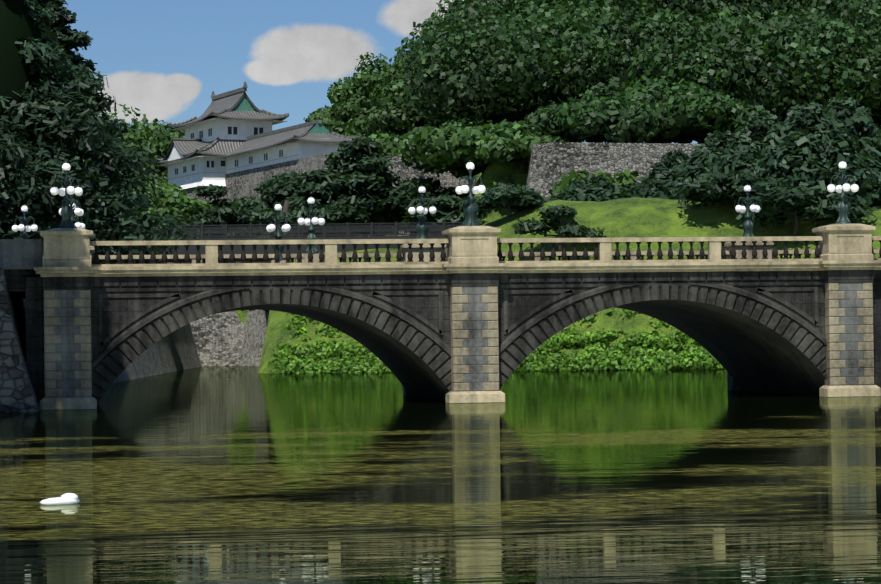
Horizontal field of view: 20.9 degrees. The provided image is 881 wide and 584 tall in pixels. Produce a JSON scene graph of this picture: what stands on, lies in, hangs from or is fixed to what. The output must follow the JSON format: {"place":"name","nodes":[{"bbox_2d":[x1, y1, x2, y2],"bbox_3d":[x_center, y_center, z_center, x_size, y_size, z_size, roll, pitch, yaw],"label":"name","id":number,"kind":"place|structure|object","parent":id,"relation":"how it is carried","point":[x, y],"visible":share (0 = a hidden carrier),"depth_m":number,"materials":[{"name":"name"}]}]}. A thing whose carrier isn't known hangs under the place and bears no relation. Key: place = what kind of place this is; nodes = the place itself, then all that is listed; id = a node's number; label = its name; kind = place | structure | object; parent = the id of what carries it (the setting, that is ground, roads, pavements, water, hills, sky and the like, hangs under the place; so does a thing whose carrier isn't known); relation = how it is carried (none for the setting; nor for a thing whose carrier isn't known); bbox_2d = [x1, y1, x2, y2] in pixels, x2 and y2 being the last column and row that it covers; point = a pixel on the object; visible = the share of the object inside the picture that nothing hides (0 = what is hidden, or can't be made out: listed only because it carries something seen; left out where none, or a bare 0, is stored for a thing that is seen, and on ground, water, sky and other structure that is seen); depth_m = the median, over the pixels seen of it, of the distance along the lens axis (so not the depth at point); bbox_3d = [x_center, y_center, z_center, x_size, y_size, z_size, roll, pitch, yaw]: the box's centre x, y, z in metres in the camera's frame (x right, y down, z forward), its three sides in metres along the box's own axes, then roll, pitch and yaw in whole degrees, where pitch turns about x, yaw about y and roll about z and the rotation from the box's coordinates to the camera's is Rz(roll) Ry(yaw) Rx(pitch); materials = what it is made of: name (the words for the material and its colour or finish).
{"place":"outdoors","nodes":[
{"label":"outdoors","id":0,"kind":"place"},
{"bbox_2d":[0,268,201,411],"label":"bank wall","id":1,"kind":"structure","parent":0,"point":[175,350],"depth_m":79.44,"materials":[{"name":"stone"}]},
{"bbox_2d":[0,239,43,269],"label":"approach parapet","id":2,"kind":"structure","parent":1,"relation":"on","point":[21,253],"depth_m":78.49,"materials":[{"name":"stone"}]},
{"bbox_2d":[12,204,37,238],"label":"approach lamp","id":3,"kind":"object","parent":1,"relation":"on","point":[21,226],"visible":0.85,"depth_m":99.03,"materials":[{"name":"white glass"}]},
{"bbox_2d":[69,204,84,228],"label":"approach lamp","id":4,"kind":"object","parent":1,"relation":"on","point":[81,224],"visible":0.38,"depth_m":95.09,"materials":[{"name":"white glass"}]},
{"bbox_2d":[168,117,339,189],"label":"castle walls","id":5,"kind":"structure","parent":0,"point":[300,149],"depth_m":249.76,"materials":[{"name":"white paint"}]},
{"bbox_2d":[175,127,282,174],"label":"windows","id":6,"kind":"structure","parent":5,"relation":"in","point":[230,132],"depth_m":250.93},
{"bbox_2d":[168,155,296,179],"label":"yagura wall bands","id":7,"kind":"object","parent":5,"relation":"attached to","point":[230,169],"visible":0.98,"depth_m":249.10,"materials":[{"name":"grey"}]},
{"bbox_2d":[154,81,360,165],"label":"yagura roofs","id":8,"kind":"structure","parent":5,"relation":"on","point":[236,104],"depth_m":250.63,"materials":[{"name":"grey tile"}]},
{"bbox_2d":[0,366,880,583],"bbox_3d":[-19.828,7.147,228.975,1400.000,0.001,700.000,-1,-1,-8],"label":"moat water","id":9,"kind":"structure","parent":0,"point":[225,475],"depth_m":34.40,"materials":[{"name":"green liquid"}]},
{"bbox_2d":[39,493,79,504],"bbox_3d":[-4.930,2.691,30.974,0.540,0.170,0.276,0,-2,-40],"label":"swan","id":10,"kind":"object","parent":9,"relation":"on","point":[68,498],"visible":0.92,"depth_m":30.89,"materials":[{"name":"white"}]},
{"bbox_2d":[25,270,880,406],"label":"bridge spandrel wall","id":11,"kind":"structure","parent":9,"relation":"in","point":[747,353],"depth_m":82.16,"materials":[{"name":"grey stone"}]},
{"bbox_2d":[50,161,82,227],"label":"bridge lamp","id":12,"kind":"object","parent":11,"relation":"on","point":[66,212],"visible":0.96,"depth_m":78.84,"materials":[{"name":"green metal"}]},
{"bbox_2d":[59,194,83,227],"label":"bridge lamp","id":13,"kind":"object","parent":11,"relation":"on","point":[78,211],"visible":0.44,"depth_m":91.09,"materials":[{"name":"white metal"}]},
{"bbox_2d":[266,203,290,260],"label":"side lamp","id":14,"kind":"object","parent":11,"relation":"on","point":[285,227],"visible":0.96,"depth_m":92.16,"materials":[{"name":"green metal"}]},
{"bbox_2d":[298,196,324,253],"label":"side lamp","id":15,"kind":"object","parent":11,"relation":"on","point":[312,220],"visible":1,"depth_m":92.34,"materials":[{"name":"white metal"}]},
{"bbox_2d":[304,253,319,262],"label":"side lamp base","id":16,"kind":"object","parent":11,"relation":"on","point":[315,258],"visible":0.14,"depth_m":92.18,"materials":[{"name":"stone"}]},
{"bbox_2d":[408,185,435,238],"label":"bridge lamp","id":17,"kind":"object","parent":11,"relation":"on","point":[422,227],"visible":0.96,"depth_m":92.98,"materials":[{"name":"green metal"}]},
{"bbox_2d":[5,269,880,298],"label":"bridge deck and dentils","id":18,"kind":"structure","parent":11,"relation":"attached to","point":[15,279],"depth_m":80.24,"materials":[{"name":"grey stone"}]},
{"bbox_2d":[34,260,880,276],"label":"bridge cornice","id":19,"kind":"structure","parent":11,"relation":"on","point":[447,268],"depth_m":80.03,"materials":[{"name":"beige stone"}]},
{"bbox_2d":[40,224,875,266],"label":"bridge pedestals","id":20,"kind":"object","parent":19,"relation":"on","point":[67,247],"visible":0.62,"depth_m":80.20,"materials":[{"name":"beige stone"}]},
{"bbox_2d":[93,240,880,263],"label":"balusters","id":21,"kind":"object","parent":19,"relation":"on","point":[343,257],"visible":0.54,"depth_m":80.95,"materials":[{"name":"beige stone"}]},
{"bbox_2d":[90,236,880,266],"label":"bridge rails","id":22,"kind":"object","parent":21,"relation":"on","point":[332,255],"visible":0.48,"depth_m":81.13,"materials":[{"name":"beige stone"}]},
{"bbox_2d":[43,270,873,289],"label":"bridge pier frieze","id":23,"kind":"object","parent":11,"relation":"attached to","point":[456,279],"visible":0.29,"depth_m":80.08,"materials":[{"name":"beige stone"}]},
{"bbox_2d":[44,282,873,397],"bbox_3d":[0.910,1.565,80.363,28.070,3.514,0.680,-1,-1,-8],"label":"bridge piers","id":24,"kind":"structure","parent":11,"relation":"attached to","point":[459,370],"depth_m":80.08,"materials":[{"name":"beige stone"}]},
{"bbox_2d":[99,287,818,346],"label":"bridge spandrel frames","id":25,"kind":"structure","parent":11,"relation":"attached to","point":[439,331],"depth_m":80.34,"materials":[{"name":"grey stone"}]},
{"bbox_2d":[92,284,826,403],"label":"arch voussoirs","id":26,"kind":"object","parent":11,"relation":"attached to","point":[131,340],"visible":0.77,"depth_m":80.27,"materials":[{"name":"grey stone"}]},
{"bbox_2d":[91,284,827,370],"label":"arch molding","id":27,"kind":"structure","parent":11,"relation":"attached to","point":[503,345],"depth_m":80.25,"materials":[{"name":"grey stone"}]},
{"bbox_2d":[40,385,880,409],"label":"pier bases","id":28,"kind":"object","parent":11,"relation":"attached to","point":[78,403],"visible":0.48,"depth_m":79.89,"materials":[{"name":"beige stone"}]},
{"bbox_2d":[455,160,485,225],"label":"bridge lamp","id":29,"kind":"object","parent":11,"relation":"on","point":[470,210],"visible":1,"depth_m":80.78,"materials":[{"name":"green metal"}]},
{"bbox_2d":[735,184,759,236],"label":"bridge lamp","id":30,"kind":"object","parent":11,"relation":"on","point":[747,226],"visible":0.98,"depth_m":94.78,"materials":[{"name":"green metal"}]},
{"bbox_2d":[827,159,858,223],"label":"bridge lamp","id":31,"kind":"object","parent":11,"relation":"on","point":[843,206],"visible":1,"depth_m":82.58,"materials":[{"name":"green metal"}]},
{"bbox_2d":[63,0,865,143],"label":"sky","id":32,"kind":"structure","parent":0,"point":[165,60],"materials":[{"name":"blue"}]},
{"bbox_2d":[235,158,880,372],"bbox_3d":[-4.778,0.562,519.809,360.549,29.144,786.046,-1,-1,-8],"label":"grass","id":33,"kind":"structure","parent":0,"point":[636,217],"depth_m":178.16,"materials":[{"name":"green plant"}]},
{"bbox_2d":[167,186,224,263],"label":"stone wall","id":34,"kind":"structure","parent":33,"relation":"on","point":[191,194],"depth_m":250.96,"materials":[{"name":"grey stone"}]},
{"bbox_2d":[190,311,244,365],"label":"bank wall","id":35,"kind":"structure","parent":33,"relation":"on","point":[218,338],"depth_m":237.27,"materials":[{"name":"stone"}]},
{"bbox_2d":[139,221,461,262],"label":"fence","id":36,"kind":"object","parent":33,"relation":"on","point":[435,231],"visible":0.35,"depth_m":189.62,"materials":[{"name":"black metal"}]},
{"bbox_2d":[225,154,466,365],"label":"stone wall","id":37,"kind":"structure","parent":33,"relation":"on","point":[243,183],"depth_m":234.90,"materials":[{"name":"grey stone"}]},
{"bbox_2d":[7,56,830,326],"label":"trees trunks and limbs","id":38,"kind":"object","parent":33,"relation":"on","point":[523,166],"visible":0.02,"depth_m":204.20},
{"bbox_2d":[403,179,476,235],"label":"terrace wall","id":39,"kind":"structure","parent":33,"relation":"on","point":[449,183],"depth_m":226.84,"materials":[{"name":"stone"}]},
{"bbox_2d":[0,0,880,310],"bbox_3d":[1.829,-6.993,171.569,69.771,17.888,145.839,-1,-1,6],"label":"trees","id":40,"kind":"object","parent":33,"relation":"on","point":[108,184],"visible":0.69,"depth_m":176.72,"materials":[{"name":"green plant"}]},
{"bbox_2d":[104,0,880,373],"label":"foliage","id":41,"kind":"object","parent":33,"relation":"on","point":[698,58],"visible":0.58,"depth_m":232.56,"materials":[{"name":"green plant"}]},
{"bbox_2d":[525,142,700,198],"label":"terrace wall","id":42,"kind":"structure","parent":33,"relation":"on","point":[549,164],"depth_m":203.85,"materials":[{"name":"stone"}]}
]}

